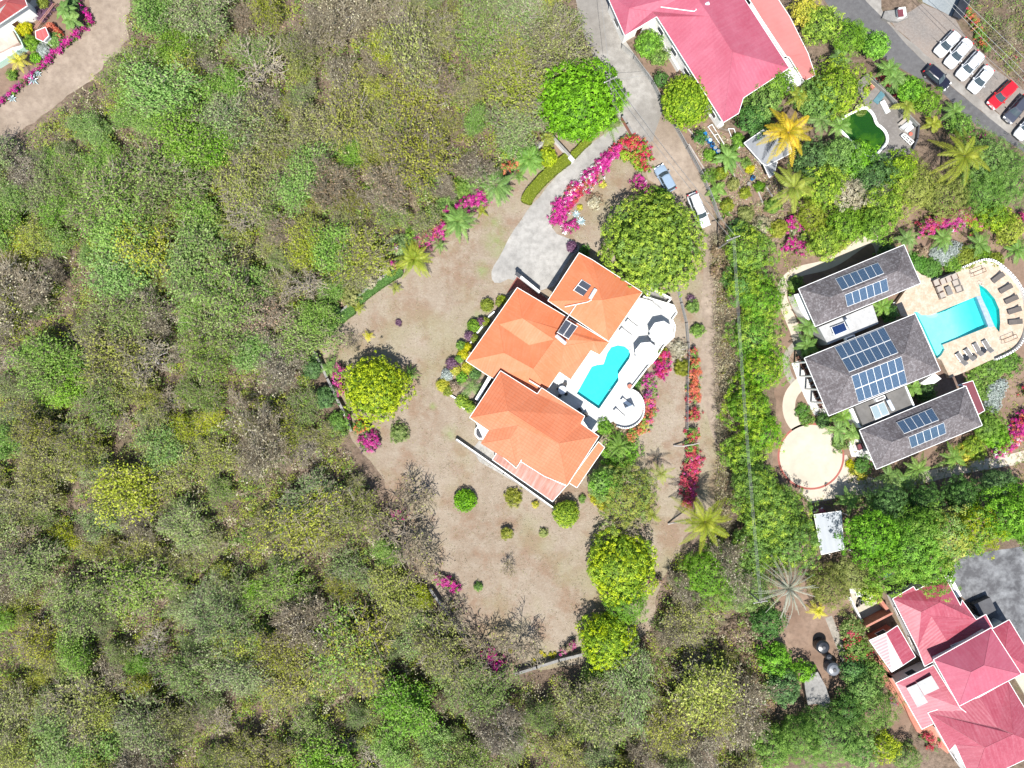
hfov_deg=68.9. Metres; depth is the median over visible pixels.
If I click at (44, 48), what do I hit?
shrub
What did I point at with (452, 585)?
bougainvillea
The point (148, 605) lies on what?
bare tree
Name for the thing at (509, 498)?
shrub
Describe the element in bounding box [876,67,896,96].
bougainvillea
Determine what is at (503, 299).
shrub
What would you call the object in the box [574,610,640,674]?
tree
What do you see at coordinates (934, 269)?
shrub
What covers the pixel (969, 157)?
palm tree
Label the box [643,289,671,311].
stairs
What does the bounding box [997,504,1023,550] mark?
tree
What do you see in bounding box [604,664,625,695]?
scrub tree
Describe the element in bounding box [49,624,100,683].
leafy tree
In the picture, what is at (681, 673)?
bare tree
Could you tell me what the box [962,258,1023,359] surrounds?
deck parapet
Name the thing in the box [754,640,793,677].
tree
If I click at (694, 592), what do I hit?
twiggy tree
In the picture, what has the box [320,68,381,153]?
scrub tree
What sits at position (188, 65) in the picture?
scrub tree
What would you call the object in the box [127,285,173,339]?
twiggy tree
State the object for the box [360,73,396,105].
scrub tree
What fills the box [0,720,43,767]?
scrub tree
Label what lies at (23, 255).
scrub tree
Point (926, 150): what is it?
ground
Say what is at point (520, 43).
leafy tree
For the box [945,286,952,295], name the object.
coffee table
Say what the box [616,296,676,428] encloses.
patio parapet
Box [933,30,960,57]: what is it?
parked car
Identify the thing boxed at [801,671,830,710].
concrete block shelter
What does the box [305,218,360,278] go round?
leafy tree
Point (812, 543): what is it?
tree
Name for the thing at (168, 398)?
bare tree
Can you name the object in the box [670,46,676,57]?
window
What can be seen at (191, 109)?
leafy tree
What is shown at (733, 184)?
shrub
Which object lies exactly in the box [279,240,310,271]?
scrub tree
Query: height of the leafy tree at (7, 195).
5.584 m
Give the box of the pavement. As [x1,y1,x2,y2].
[867,0,1023,144]
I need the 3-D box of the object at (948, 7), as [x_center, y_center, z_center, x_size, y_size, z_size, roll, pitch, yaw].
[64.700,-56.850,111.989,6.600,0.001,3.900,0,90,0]
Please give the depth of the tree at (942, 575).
105.09 m
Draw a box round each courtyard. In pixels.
[507,277,557,309]
[950,546,1023,642]
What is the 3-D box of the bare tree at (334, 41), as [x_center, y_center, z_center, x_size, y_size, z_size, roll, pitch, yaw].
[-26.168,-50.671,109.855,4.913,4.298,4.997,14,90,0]
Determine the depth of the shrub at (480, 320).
110.94 m
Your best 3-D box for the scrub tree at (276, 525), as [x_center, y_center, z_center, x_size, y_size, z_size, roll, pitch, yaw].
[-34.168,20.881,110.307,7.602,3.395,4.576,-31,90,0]
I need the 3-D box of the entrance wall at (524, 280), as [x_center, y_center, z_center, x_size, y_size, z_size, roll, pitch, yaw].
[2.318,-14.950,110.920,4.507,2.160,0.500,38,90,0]
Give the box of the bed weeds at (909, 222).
[779,208,1023,520]
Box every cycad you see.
[401,364,421,383]
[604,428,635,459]
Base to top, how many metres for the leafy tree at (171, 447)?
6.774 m
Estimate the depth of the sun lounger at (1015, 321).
110.73 m
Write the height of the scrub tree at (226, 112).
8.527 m
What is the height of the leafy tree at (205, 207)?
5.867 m
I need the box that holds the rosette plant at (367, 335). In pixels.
[363,330,374,341]
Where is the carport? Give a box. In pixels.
[814,511,850,554]
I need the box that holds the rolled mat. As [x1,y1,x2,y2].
[873,91,884,104]
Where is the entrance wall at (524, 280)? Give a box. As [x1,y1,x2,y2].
[515,272,539,293]
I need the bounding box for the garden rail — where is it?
[34,3,57,29]
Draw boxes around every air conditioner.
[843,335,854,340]
[873,395,885,401]
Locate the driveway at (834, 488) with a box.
[799,451,1023,502]
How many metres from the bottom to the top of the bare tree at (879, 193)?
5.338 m
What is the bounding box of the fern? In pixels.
[457,376,483,396]
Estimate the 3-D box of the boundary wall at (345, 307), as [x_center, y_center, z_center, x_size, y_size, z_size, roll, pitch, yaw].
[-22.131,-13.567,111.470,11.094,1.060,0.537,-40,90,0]
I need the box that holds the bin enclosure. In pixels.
[881,7,907,22]
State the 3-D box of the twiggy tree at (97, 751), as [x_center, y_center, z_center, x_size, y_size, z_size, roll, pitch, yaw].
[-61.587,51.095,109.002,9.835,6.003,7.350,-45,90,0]
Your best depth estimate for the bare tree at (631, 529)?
109.22 m
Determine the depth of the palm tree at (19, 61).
109.85 m
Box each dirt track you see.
[0,0,129,146]
[639,113,718,295]
[698,294,720,452]
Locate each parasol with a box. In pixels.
[624,405,636,416]
[635,342,657,364]
[649,321,672,344]
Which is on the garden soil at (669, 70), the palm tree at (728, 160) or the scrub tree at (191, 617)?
the palm tree at (728, 160)
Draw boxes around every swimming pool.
[576,345,630,408]
[837,104,888,156]
[914,298,987,358]
[974,284,999,330]
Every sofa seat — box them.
[931,278,940,286]
[934,285,942,292]
[938,291,945,299]
[939,277,946,284]
[943,275,952,282]
[951,272,958,279]
[951,279,961,286]
[953,285,963,292]
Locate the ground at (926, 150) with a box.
[0,0,1023,767]
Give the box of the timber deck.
[857,74,919,161]
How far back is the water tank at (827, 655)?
110.43 m
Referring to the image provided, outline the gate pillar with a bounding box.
[568,155,573,163]
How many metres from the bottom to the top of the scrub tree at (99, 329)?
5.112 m
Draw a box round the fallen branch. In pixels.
[673,442,699,446]
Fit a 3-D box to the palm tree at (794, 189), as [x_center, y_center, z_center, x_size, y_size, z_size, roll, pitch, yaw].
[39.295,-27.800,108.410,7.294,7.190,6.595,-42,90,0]
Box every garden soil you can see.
[0,0,90,93]
[631,37,812,256]
[769,580,910,736]
[772,203,1023,533]
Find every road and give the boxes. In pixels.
[576,0,661,143]
[825,0,1023,151]
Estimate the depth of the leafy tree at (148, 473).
109.61 m
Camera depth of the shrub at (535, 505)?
111.40 m
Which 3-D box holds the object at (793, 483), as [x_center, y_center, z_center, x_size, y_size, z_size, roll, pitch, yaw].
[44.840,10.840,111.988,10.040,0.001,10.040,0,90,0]
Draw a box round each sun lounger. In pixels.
[613,408,625,419]
[619,328,631,338]
[621,398,632,405]
[625,319,637,330]
[955,352,968,365]
[963,348,976,360]
[972,342,983,356]
[982,339,993,352]
[991,271,1004,282]
[999,283,1012,293]
[1004,294,1018,303]
[1008,306,1021,314]
[1008,319,1022,324]
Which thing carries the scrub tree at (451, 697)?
on the ground at (926, 150)
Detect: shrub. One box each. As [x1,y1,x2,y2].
[6,68,17,80]
[15,21,32,36]
[23,34,41,52]
[30,52,41,64]
[33,5,49,21]
[36,0,49,8]
[36,42,50,57]
[42,0,55,14]
[44,22,58,32]
[46,32,63,47]
[53,28,63,37]
[67,0,79,10]
[299,355,321,380]
[312,384,339,410]
[321,410,349,437]
[326,299,340,325]
[340,280,363,307]
[356,270,381,289]
[375,255,398,276]
[388,233,411,260]
[389,419,409,443]
[395,318,401,326]
[405,220,427,247]
[424,203,445,233]
[433,195,459,218]
[435,378,449,392]
[440,368,452,381]
[443,385,453,396]
[445,357,459,369]
[449,365,460,375]
[450,175,474,199]
[450,381,459,392]
[453,488,476,512]
[455,341,465,350]
[455,354,463,362]
[455,394,468,408]
[456,371,467,383]
[457,348,468,359]
[461,361,473,374]
[463,400,475,413]
[464,330,474,340]
[464,342,472,351]
[465,166,488,195]
[467,318,480,331]
[468,367,481,378]
[470,333,478,342]
[473,581,482,591]
[476,317,484,325]
[480,298,493,312]
[482,317,490,325]
[495,299,501,306]
[497,294,506,304]
[499,139,519,160]
[500,527,513,540]
[503,487,522,507]
[531,501,539,508]
[539,528,548,537]
[540,129,555,148]
[540,146,557,166]
[566,241,577,252]
[577,204,582,210]
[578,494,586,503]
[579,244,589,255]
[585,192,604,210]
[587,195,603,210]
[587,493,598,505]
[596,502,608,511]
[597,417,614,435]
[598,180,606,187]
[599,430,644,473]
[611,422,619,431]
[632,378,643,389]
[647,185,675,209]
[668,338,687,361]
[673,358,691,376]
[685,299,699,312]
[686,294,695,301]
[689,323,705,338]
[703,148,715,161]
[710,241,724,257]
[710,260,726,278]
[713,167,729,180]
[719,197,734,212]
[720,144,730,153]
[724,613,763,652]
[727,176,739,191]
[727,218,748,236]
[730,132,745,149]
[730,646,769,686]
[737,205,754,221]
[738,186,751,198]
[738,679,777,722]
[741,157,751,168]
[745,164,754,174]
[752,181,765,192]
[752,215,770,235]
[763,197,783,213]
[769,219,789,237]
[786,275,804,291]
[794,402,810,418]
[799,412,815,426]
[800,341,822,357]
[816,412,832,429]
[831,435,849,453]
[845,458,854,467]
[848,466,859,476]
[852,454,872,474]
[856,472,867,480]
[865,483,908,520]
[877,242,893,254]
[881,305,901,323]
[903,480,945,519]
[908,251,928,272]
[914,381,937,402]
[915,245,928,258]
[919,256,942,278]
[928,246,942,259]
[933,473,987,513]
[935,243,956,266]
[942,254,963,272]
[944,240,963,257]
[953,444,976,467]
[955,245,977,268]
[958,435,987,461]
[964,367,994,391]
[971,247,991,263]
[973,405,1008,441]
[975,359,1006,383]
[975,384,991,400]
[975,469,1016,504]
[980,419,1015,455]
[983,396,1002,413]
[986,382,1006,400]
[988,252,1004,266]
[993,347,1022,378]
[995,378,1008,391]
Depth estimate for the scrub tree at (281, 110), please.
109.76 m
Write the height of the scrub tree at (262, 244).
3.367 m
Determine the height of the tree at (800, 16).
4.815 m
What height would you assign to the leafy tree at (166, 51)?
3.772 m
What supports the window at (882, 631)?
in the red roof house at (958, 696)
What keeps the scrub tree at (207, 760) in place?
on the ground at (926, 150)
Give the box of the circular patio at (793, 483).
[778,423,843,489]
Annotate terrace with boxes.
[473,441,554,504]
[546,298,674,431]
[791,361,826,421]
[848,439,871,460]
[851,588,881,618]
[870,655,948,753]
[895,261,1023,377]
[916,360,967,396]
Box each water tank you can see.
[812,637,829,653]
[822,652,831,659]
[823,659,839,675]
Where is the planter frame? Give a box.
[707,124,723,144]
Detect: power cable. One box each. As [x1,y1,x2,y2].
[609,81,729,236]
[613,78,734,234]
[733,250,759,599]
[734,247,760,597]
[735,244,761,595]
[950,0,1023,71]
[954,9,1007,63]
[964,0,1023,57]
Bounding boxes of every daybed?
[879,100,889,113]
[898,118,907,124]
[899,120,911,129]
[905,124,913,132]
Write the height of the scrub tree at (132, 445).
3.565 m
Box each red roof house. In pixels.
[0,0,38,67]
[608,0,814,128]
[847,576,1023,767]
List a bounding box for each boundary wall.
[311,349,352,431]
[340,270,391,312]
[429,587,493,677]
[513,651,581,675]
[535,134,571,156]
[621,115,633,136]
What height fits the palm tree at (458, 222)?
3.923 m
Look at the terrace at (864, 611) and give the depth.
111.99 m
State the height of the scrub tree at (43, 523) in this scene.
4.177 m
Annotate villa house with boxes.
[466,253,642,501]
[788,245,984,469]
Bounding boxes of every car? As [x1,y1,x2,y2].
[654,163,676,191]
[687,191,709,227]
[812,507,825,516]
[922,63,950,90]
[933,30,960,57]
[943,37,973,69]
[952,0,970,20]
[955,50,985,81]
[967,64,994,93]
[986,80,1017,109]
[1002,94,1023,123]
[1013,121,1023,140]
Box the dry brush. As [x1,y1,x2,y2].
[707,230,743,533]
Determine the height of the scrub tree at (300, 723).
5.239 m
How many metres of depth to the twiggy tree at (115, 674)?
109.73 m
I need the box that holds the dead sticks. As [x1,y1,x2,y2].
[693,126,802,252]
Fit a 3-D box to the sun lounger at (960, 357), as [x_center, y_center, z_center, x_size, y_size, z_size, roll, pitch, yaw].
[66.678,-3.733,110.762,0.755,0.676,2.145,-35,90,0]
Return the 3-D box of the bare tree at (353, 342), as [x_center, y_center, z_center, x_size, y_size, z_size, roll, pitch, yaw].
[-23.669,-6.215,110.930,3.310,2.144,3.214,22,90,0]
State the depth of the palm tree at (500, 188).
108.61 m
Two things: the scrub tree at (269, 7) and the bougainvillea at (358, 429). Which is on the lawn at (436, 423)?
the bougainvillea at (358, 429)
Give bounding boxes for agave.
[28,74,38,84]
[573,209,580,218]
[576,217,585,225]
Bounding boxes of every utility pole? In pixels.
[718,235,739,248]
[741,585,766,603]
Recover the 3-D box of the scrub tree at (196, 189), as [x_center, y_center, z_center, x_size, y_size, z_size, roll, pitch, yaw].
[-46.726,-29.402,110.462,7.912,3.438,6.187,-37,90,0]
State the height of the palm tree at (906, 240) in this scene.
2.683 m
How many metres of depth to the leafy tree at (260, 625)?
109.42 m
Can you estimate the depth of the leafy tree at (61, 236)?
109.56 m
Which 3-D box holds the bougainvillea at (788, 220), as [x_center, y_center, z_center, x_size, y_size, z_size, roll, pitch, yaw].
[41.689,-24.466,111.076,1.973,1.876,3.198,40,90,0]
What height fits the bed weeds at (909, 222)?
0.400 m
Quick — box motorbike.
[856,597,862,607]
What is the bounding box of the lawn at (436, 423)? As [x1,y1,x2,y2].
[315,132,731,677]
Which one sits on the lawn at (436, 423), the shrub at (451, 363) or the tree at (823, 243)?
the shrub at (451, 363)
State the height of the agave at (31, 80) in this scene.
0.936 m
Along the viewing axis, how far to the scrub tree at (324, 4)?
108.17 m
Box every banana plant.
[709,195,721,204]
[720,209,732,219]
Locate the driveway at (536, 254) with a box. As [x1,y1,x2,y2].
[491,126,629,289]
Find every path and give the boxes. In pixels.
[778,235,882,359]
[782,379,801,429]
[783,341,797,384]
[825,616,856,686]
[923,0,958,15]
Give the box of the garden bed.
[795,398,816,421]
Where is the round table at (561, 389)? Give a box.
[558,386,565,393]
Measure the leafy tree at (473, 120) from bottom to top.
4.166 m
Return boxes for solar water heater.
[555,319,577,344]
[574,279,596,299]
[829,319,852,335]
[870,399,894,419]
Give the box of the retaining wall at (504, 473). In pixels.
[455,438,553,509]
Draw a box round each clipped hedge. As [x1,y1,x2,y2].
[337,305,355,323]
[354,267,403,304]
[521,153,570,204]
[570,137,591,158]
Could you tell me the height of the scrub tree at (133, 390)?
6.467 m
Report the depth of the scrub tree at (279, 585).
108.37 m
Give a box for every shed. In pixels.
[35,27,52,45]
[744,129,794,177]
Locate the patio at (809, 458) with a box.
[780,425,841,487]
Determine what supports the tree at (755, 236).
on the ground at (926, 150)
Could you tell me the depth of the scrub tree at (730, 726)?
107.76 m
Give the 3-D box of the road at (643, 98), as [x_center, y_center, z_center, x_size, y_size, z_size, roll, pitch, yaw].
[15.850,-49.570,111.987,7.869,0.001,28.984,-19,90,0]
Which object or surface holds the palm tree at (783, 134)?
on the ground at (926, 150)
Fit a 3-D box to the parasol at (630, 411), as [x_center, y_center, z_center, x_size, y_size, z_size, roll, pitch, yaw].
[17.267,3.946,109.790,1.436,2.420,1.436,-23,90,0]
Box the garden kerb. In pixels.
[469,311,494,344]
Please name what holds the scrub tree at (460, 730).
on the ground at (926, 150)
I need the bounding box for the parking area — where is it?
[892,3,1023,127]
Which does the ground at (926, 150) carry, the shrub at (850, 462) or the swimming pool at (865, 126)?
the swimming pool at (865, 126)
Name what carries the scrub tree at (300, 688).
on the ground at (926, 150)
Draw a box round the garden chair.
[856,443,863,449]
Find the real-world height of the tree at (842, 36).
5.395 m
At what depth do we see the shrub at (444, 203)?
110.30 m
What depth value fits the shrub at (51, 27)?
111.02 m
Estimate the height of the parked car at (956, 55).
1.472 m
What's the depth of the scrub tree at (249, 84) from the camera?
109.67 m
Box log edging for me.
[688,144,707,174]
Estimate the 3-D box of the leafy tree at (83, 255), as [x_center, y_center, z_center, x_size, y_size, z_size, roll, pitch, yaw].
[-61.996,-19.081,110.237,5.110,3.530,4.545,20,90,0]
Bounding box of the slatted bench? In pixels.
[901,133,913,144]
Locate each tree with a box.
[0,133,19,184]
[0,141,40,193]
[0,173,30,214]
[0,200,28,262]
[0,224,37,273]
[0,247,59,338]
[0,277,33,338]
[0,332,16,344]
[0,348,23,370]
[0,372,20,398]
[0,377,28,402]
[0,395,36,429]
[0,395,62,454]
[0,413,26,464]
[0,466,9,488]
[0,473,66,520]
[0,495,20,543]
[0,505,44,550]
[0,514,30,572]
[0,523,41,577]
[0,534,71,601]
[0,565,21,605]
[0,589,32,628]
[0,604,18,633]
[0,671,51,714]
[0,678,41,754]
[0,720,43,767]
[2,326,94,398]
[3,575,48,606]
[7,50,31,72]
[8,610,63,673]
[9,358,68,405]
[12,453,58,501]
[13,218,55,261]
[14,502,62,531]
[15,441,79,496]
[16,147,66,221]
[19,294,50,319]
[19,698,82,767]
[19,716,46,753]
[21,441,53,457]
[22,667,51,692]
[25,680,59,754]
[27,741,42,767]
[29,149,55,178]
[29,220,80,259]
[29,683,56,715]
[31,256,65,283]
[31,398,62,423]
[31,647,64,678]
[32,183,85,230]
[32,357,90,411]
[33,563,114,646]
[37,533,66,561]
[37,663,119,750]
[39,142,65,175]
[41,619,71,649]
[42,485,67,505]
[42,513,84,548]
[43,147,91,205]
[46,655,79,692]
[49,420,82,456]
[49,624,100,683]
[51,140,81,159]
[52,414,112,475]
[56,0,77,19]
[56,193,90,227]
[58,715,114,763]
[61,147,169,232]
[61,716,127,767]
[62,12,82,29]
[62,109,100,143]
[65,498,128,549]
[66,149,106,191]
[66,364,127,442]
[67,326,88,350]
[68,309,118,348]
[68,549,184,623]
[70,325,161,394]
[70,684,119,739]
[72,521,96,538]
[73,746,130,767]
[74,195,162,261]
[74,441,111,490]
[75,530,123,562]
[76,227,169,308]
[76,239,103,265]
[77,290,168,348]
[78,110,114,150]
[78,452,172,531]
[79,210,118,231]
[86,229,102,252]
[87,140,131,173]
[87,606,120,639]
[90,654,127,698]
[92,39,165,120]
[98,630,138,675]
[98,700,149,754]
[100,576,115,594]
[101,168,174,242]
[101,358,152,410]
[104,522,168,569]
[106,673,178,767]
[107,103,150,129]
[108,46,153,66]
[108,733,171,767]
[110,411,131,431]
[111,210,178,285]
[112,54,215,124]
[112,82,145,126]
[114,335,175,396]
[115,131,214,216]
[116,505,157,547]
[123,649,153,682]
[124,281,162,315]
[126,668,158,697]
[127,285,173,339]
[127,425,155,455]
[128,378,172,412]
[129,0,189,40]
[129,110,163,140]
[129,420,191,474]
[132,619,170,664]
[132,683,161,711]
[133,590,156,615]
[134,405,156,432]
[135,399,175,459]
[138,462,158,492]
[140,98,227,180]
[141,697,201,750]
[142,44,172,70]
[144,269,170,291]
[144,645,218,709]
[147,437,201,502]
[149,0,202,17]
[149,488,213,557]
[152,20,208,64]
[152,195,191,227]
[154,33,181,70]
[155,210,242,319]
[155,562,195,602]
[156,385,185,413]
[157,0,237,50]
[158,147,201,179]
[159,588,205,625]
[160,497,195,531]
[160,541,195,597]
[161,255,177,288]
[161,409,197,450]
[162,46,206,98]
[164,191,230,242]
[165,305,181,323]
[165,341,184,366]
[169,324,241,386]
[169,368,198,412]
[171,168,216,204]
[173,297,206,340]
[173,568,238,637]
[174,379,230,413]
[175,96,205,132]
[175,630,202,659]
[176,290,257,364]
[181,239,264,329]
[182,56,224,76]
[185,69,227,96]
[185,633,223,677]
[185,642,276,698]
[186,36,216,71]
[186,89,276,151]
[186,512,229,565]
[187,700,220,729]
[188,92,224,132]
[188,404,227,440]
[188,691,226,721]
[189,421,219,451]
[189,586,258,657]
[190,430,242,480]
[192,120,243,176]
[192,233,258,290]
[196,741,232,767]
[197,60,253,110]
[198,635,224,655]
[201,562,250,628]
[204,470,236,517]
[206,559,236,586]
[207,206,254,249]
[208,613,261,671]
[208,704,239,735]
[209,140,275,226]
[210,273,297,345]
[211,728,270,767]
[218,29,281,70]
[218,186,263,237]
[219,143,258,180]
[220,1,256,35]
[220,126,254,161]
[222,325,281,376]
[224,262,280,306]
[224,396,291,485]
[225,86,292,157]
[226,389,248,409]
[227,32,289,96]
[227,74,262,95]
[232,147,283,193]
[232,575,264,617]
[232,621,279,674]
[233,173,286,233]
[235,412,260,438]
[236,444,263,478]
[237,555,320,619]
[238,614,285,649]
[244,479,350,565]
[244,677,270,698]
[245,75,289,121]
[246,627,307,701]
[247,508,292,539]
[248,0,283,32]
[249,132,278,169]
[250,569,282,594]
[251,335,307,395]
[252,126,295,171]
[253,224,287,263]
[254,745,293,767]
[256,637,336,714]
[258,155,295,189]
[258,512,290,536]
[260,214,316,245]
[260,268,301,303]
[260,398,308,454]
[261,619,319,687]
[262,729,313,767]
[264,246,296,274]
[265,292,293,314]
[265,552,298,576]
[266,91,304,124]
[266,137,338,217]
[267,297,347,367]
[267,590,334,660]
[270,686,301,710]
[271,28,323,76]
[274,467,345,522]
[275,120,326,149]
[278,263,329,305]
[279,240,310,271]
[280,131,337,182]
[280,216,323,275]
[281,381,321,437]
[282,77,319,116]
[282,98,350,151]
[285,54,317,85]
[286,206,327,253]
[286,716,362,767]
[287,432,324,470]
[288,701,334,753]
[292,12,332,59]
[292,593,385,697]
[294,186,326,215]
[294,573,321,620]
[296,519,343,554]
[297,294,343,339]
[300,0,355,42]
[301,419,349,451]
[302,150,363,213]
[302,676,326,701]
[304,9,341,49]
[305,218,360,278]
[311,0,345,8]
[313,599,395,701]
[314,272,346,305]
[315,0,391,48]
[315,20,347,53]
[315,486,399,543]
[318,219,398,293]
[318,571,361,607]
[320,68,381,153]
[320,357,339,377]
[321,49,362,117]
[321,319,341,338]
[321,541,378,595]
[321,732,355,757]
[323,125,351,154]
[326,205,367,239]
[330,188,373,225]
[333,472,367,506]
[334,58,376,92]
[334,135,373,169]
[334,350,416,429]
[338,255,370,293]
[343,332,360,352]
[344,702,374,731]
[351,655,398,704]
[351,725,377,757]
[353,41,392,79]
[353,102,390,161]
[353,301,365,315]
[355,133,395,183]
[355,186,383,213]
[355,754,375,767]
[357,722,385,744]
[357,742,386,767]
[358,95,392,131]
[359,19,399,70]
[359,151,411,214]
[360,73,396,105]
[362,553,423,627]
[362,660,444,743]
[364,492,435,570]
[364,697,391,730]
[365,719,417,767]
[368,537,403,568]
[369,1,442,98]
[369,2,418,38]
[372,188,413,234]
[374,146,401,189]
[375,51,452,137]
[376,94,410,139]
[376,115,455,194]
[378,595,420,641]
[384,0,431,22]
[385,634,406,666]
[386,476,437,520]
[388,281,402,294]
[390,0,418,7]
[390,21,418,52]
[394,239,433,278]
[394,673,413,691]
[397,606,437,668]
[399,159,441,195]
[399,530,451,586]
[399,734,424,767]
[401,581,435,611]
[402,4,423,34]
[405,598,474,697]
[406,6,464,59]
[410,0,444,13]
[411,205,444,246]
[411,743,450,767]
[412,723,462,767]
[416,50,461,107]
[419,687,449,714]
[425,738,457,767]
[425,757,466,767]
[426,107,466,142]
[427,598,468,635]
[428,646,497,717]
[430,171,455,201]
[433,239,448,252]
[441,204,478,241]
[441,737,509,767]
[442,0,464,21]
[442,71,481,107]
[442,723,471,754]
[447,661,528,732]
[448,141,501,196]
[450,0,513,68]
[453,626,512,681]
[460,0,510,32]
[462,100,494,139]
[463,700,532,759]
[467,47,517,97]
[469,50,552,123]
[476,205,487,217]
[480,96,550,166]
[480,166,514,206]
[485,16,534,103]
[486,0,548,48]
[487,617,545,673]
[497,32,536,55]
[498,720,528,767]
[500,559,515,578]
[510,170,527,183]
[513,142,543,175]
[519,696,559,737]
[520,0,599,86]
[530,1,593,42]
[534,57,629,144]
[535,0,555,17]
[540,724,588,767]
[551,500,579,528]
[553,697,591,736]
[554,672,634,752]
[557,708,597,745]
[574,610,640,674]
[577,738,619,767]
[579,664,613,712]
[584,705,629,750]
[586,524,658,609]
[588,466,623,502]
[594,755,641,767]
[595,452,660,535]
[597,183,708,297]
[600,631,658,741]
[601,583,648,624]
[603,115,624,140]
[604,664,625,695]
[606,496,659,541]
[612,89,630,113]
[613,751,640,767]
[618,709,646,739]
[624,734,667,767]
[630,669,667,720]
[630,697,700,760]
[633,28,664,58]
[644,505,660,522]
[646,45,671,66]
[649,463,674,485]
[651,613,696,654]
[653,68,668,88]
[657,596,711,651]
[659,753,693,767]
[660,73,712,131]
[661,743,686,767]
[665,568,704,616]
[665,690,692,722]
[666,646,748,740]
[671,496,731,551]
[671,660,700,684]
[673,540,739,615]
[677,693,750,740]
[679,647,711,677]
[682,588,706,611]
[684,729,727,767]
[691,630,709,649]
[692,128,708,145]
[692,582,720,605]
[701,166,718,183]
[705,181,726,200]
[708,535,755,611]
[711,143,742,175]
[712,551,780,612]
[715,372,771,432]
[715,429,770,475]
[716,645,739,680]
[719,261,767,307]
[719,662,780,756]
[720,521,795,580]
[720,716,750,748]
[721,219,786,272]
[721,299,787,363]
[725,473,818,558]
[726,751,760,767]
[731,98,773,139]
[731,461,781,511]
[734,269,797,329]
[734,338,795,394]
[738,408,785,453]
[742,80,782,128]
[746,602,788,641]
[748,720,798,767]
[754,554,818,617]
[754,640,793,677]
[756,107,811,166]
[758,515,822,576]
[761,663,800,708]
[763,64,799,98]
[768,164,816,212]
[773,711,827,767]
[785,0,821,27]
[785,82,810,109]
[785,135,828,181]
[788,74,841,120]
[788,198,826,234]
[788,692,873,767]
[790,657,816,683]
[793,317,818,338]
[794,334,817,355]
[796,158,851,215]
[797,561,859,615]
[801,5,843,46]
[801,224,850,261]
[806,108,834,139]
[806,600,827,618]
[808,53,873,120]
[820,198,871,247]
[822,18,867,57]
[822,414,849,444]
[823,136,864,177]
[827,176,873,217]
[828,49,852,68]
[828,114,852,144]
[828,408,851,427]
[829,551,873,593]
[830,685,868,726]
[832,509,910,574]
[833,486,863,516]
[836,629,874,663]
[838,613,868,645]
[838,654,867,683]
[839,139,880,177]
[842,731,879,767]
[843,682,904,735]
[844,20,871,52]
[844,423,861,444]
[844,670,884,707]
[848,150,899,198]
[853,205,895,245]
[856,579,883,605]
[857,483,884,513]
[858,180,912,230]
[860,30,891,60]
[862,658,889,686]
[863,547,913,597]
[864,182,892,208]
[867,729,902,765]
[871,297,892,317]
[871,464,901,486]
[874,57,901,86]
[879,69,908,94]
[880,508,946,580]
[881,148,920,194]
[888,157,948,218]
[889,96,914,122]
[889,227,918,255]
[889,467,916,496]
[889,738,927,767]
[890,493,908,515]
[897,74,926,102]
[897,500,955,552]
[901,539,968,601]
[903,451,932,484]
[907,380,921,397]
[910,86,943,117]
[917,503,989,570]
[919,170,976,222]
[920,115,942,132]
[927,227,952,254]
[928,126,990,187]
[932,441,966,471]
[939,100,964,123]
[942,500,1010,559]
[943,112,979,137]
[948,124,1023,190]
[956,161,1019,221]
[964,229,990,257]
[973,476,1023,540]
[975,143,1023,208]
[978,201,1015,233]
[988,22,1016,53]
[994,210,1023,246]
[997,477,1023,510]
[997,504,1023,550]
[1003,237,1023,264]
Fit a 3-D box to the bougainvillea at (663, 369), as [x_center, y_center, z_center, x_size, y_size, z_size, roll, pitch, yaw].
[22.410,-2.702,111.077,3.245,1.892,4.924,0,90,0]
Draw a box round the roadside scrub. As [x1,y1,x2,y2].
[966,0,1023,85]
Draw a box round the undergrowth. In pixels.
[0,0,778,767]
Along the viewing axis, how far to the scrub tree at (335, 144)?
109.35 m
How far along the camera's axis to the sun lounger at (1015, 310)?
110.73 m
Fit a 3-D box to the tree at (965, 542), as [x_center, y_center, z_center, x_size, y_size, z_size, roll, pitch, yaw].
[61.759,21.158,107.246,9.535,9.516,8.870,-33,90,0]
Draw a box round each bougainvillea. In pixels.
[0,0,95,104]
[328,363,346,395]
[352,416,370,433]
[356,429,380,452]
[389,257,397,268]
[390,508,409,522]
[413,219,448,250]
[432,572,462,594]
[455,188,491,215]
[479,642,506,670]
[501,159,521,175]
[547,141,622,226]
[558,640,577,655]
[560,218,579,234]
[617,132,655,172]
[618,150,643,171]
[624,418,652,441]
[629,173,650,189]
[640,186,653,195]
[640,395,658,423]
[641,372,658,404]
[647,574,663,584]
[653,350,672,380]
[677,452,705,511]
[682,427,701,456]
[684,346,702,403]
[685,406,703,421]
[779,234,806,255]
[783,214,812,239]
[785,213,798,228]
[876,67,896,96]
[885,694,898,705]
[913,199,975,238]
[919,730,941,751]
[962,129,989,143]
[963,7,992,53]
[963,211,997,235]
[989,408,1023,457]
[1015,212,1023,224]
[1017,385,1023,395]
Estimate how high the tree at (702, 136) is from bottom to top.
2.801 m
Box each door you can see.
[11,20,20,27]
[634,26,642,36]
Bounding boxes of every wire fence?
[621,44,662,104]
[673,120,721,221]
[676,286,689,428]
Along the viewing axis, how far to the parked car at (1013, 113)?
111.00 m
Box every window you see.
[613,16,618,28]
[657,25,663,34]
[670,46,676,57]
[683,67,689,76]
[710,108,715,118]
[875,629,886,635]
[904,669,915,675]
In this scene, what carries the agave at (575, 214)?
on the lawn at (436, 423)

